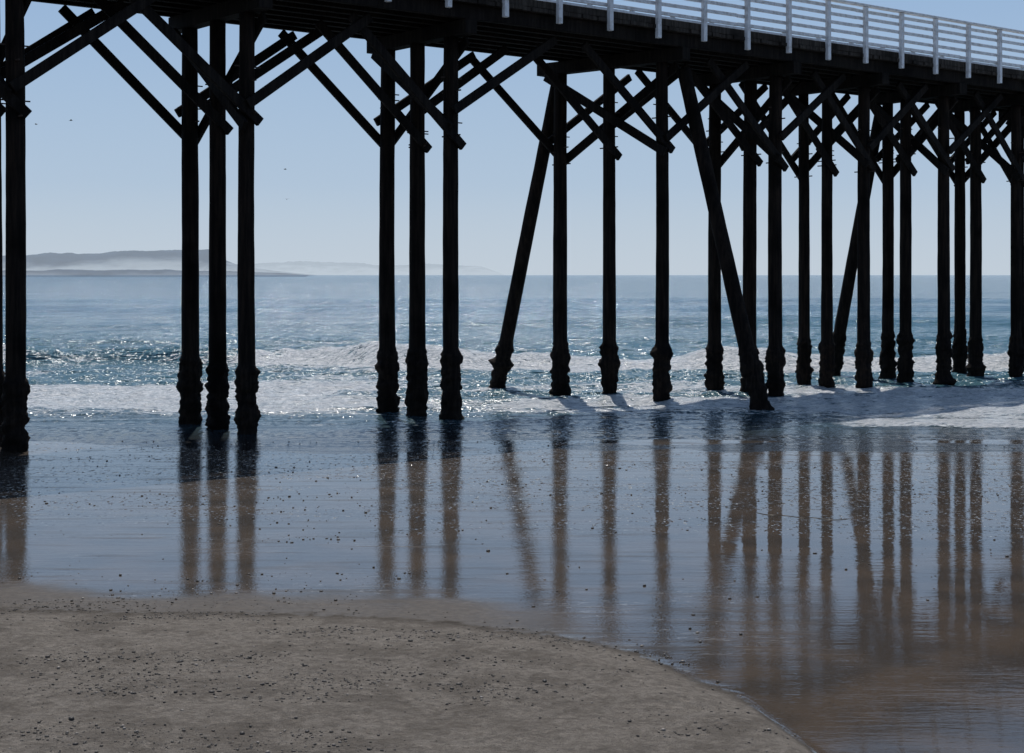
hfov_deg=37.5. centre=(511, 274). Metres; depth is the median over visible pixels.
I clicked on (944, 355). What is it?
pile
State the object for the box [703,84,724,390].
pile
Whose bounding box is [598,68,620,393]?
pile
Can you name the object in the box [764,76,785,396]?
pile
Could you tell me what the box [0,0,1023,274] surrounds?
sky
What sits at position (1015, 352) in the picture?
pile
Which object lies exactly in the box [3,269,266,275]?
shoreline
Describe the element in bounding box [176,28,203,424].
pile
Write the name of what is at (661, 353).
pile
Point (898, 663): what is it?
sand beach
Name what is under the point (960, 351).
pile
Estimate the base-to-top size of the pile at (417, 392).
9.480 m
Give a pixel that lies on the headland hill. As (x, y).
(54, 259)
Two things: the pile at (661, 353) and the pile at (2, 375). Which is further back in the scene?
the pile at (661, 353)
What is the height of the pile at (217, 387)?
9.480 m
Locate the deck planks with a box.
[440,0,1023,80]
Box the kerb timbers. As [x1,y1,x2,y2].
[488,0,1023,75]
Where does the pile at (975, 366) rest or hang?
in the sea
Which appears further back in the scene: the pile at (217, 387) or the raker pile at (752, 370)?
the raker pile at (752, 370)
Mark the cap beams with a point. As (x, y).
(227, 10)
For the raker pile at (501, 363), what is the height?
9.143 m
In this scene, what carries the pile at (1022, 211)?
in the sea
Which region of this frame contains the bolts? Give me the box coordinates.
[0,43,1023,184]
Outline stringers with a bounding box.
[32,0,1023,110]
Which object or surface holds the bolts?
attached to the knee braces at (108, 17)
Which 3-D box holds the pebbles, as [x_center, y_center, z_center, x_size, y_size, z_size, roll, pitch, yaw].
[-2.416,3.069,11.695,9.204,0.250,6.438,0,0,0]
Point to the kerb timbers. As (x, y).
(665, 22)
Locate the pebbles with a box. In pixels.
[0,597,811,752]
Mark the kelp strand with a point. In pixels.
(801, 517)
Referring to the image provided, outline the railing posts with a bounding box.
[385,0,1023,83]
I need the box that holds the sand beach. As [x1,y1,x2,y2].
[0,439,1023,752]
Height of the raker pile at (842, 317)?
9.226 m
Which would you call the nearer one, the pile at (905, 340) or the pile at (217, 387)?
the pile at (217, 387)
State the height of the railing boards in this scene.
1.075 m
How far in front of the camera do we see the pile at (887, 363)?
46.33 m
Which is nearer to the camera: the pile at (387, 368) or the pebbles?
the pebbles
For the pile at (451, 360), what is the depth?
33.37 m
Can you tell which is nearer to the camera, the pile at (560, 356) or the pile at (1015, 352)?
the pile at (560, 356)
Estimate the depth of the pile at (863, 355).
42.24 m
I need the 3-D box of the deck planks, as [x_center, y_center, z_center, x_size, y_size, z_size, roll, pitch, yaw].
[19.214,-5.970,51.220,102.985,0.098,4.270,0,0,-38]
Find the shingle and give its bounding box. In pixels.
[2,441,1020,641]
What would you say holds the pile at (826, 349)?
in the sea
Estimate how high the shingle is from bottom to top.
0.047 m
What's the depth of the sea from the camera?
48.89 m
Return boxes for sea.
[3,275,1023,453]
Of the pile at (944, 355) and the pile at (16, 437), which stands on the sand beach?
the pile at (16, 437)
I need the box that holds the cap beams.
[168,0,1023,119]
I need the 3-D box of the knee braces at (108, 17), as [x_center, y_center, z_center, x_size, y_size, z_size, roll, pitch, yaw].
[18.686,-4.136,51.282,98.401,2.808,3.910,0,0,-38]
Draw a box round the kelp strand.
[756,512,844,519]
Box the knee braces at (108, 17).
[0,0,1023,184]
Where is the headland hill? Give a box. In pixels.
[2,249,228,266]
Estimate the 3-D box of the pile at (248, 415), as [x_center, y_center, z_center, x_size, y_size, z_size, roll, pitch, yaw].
[-5.362,-0.540,30.422,0.540,9.480,0.511,0,0,37]
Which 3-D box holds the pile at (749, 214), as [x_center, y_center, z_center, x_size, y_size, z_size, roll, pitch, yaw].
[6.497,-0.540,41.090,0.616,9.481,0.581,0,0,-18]
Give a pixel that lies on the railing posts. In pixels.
(610, 14)
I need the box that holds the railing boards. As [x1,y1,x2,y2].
[540,0,1023,70]
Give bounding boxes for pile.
[0,0,30,451]
[0,58,4,444]
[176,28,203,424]
[204,20,230,429]
[234,12,261,433]
[374,50,400,412]
[404,43,428,415]
[439,37,463,419]
[488,85,553,388]
[549,73,570,395]
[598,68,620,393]
[650,62,672,401]
[677,67,774,409]
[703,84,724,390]
[739,80,759,391]
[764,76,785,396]
[795,94,813,384]
[818,94,835,387]
[833,116,881,375]
[854,86,873,387]
[878,103,896,378]
[896,99,914,382]
[932,96,956,384]
[951,111,967,373]
[965,107,985,376]
[1007,105,1023,376]
[1010,124,1023,368]
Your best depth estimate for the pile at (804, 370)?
43.94 m

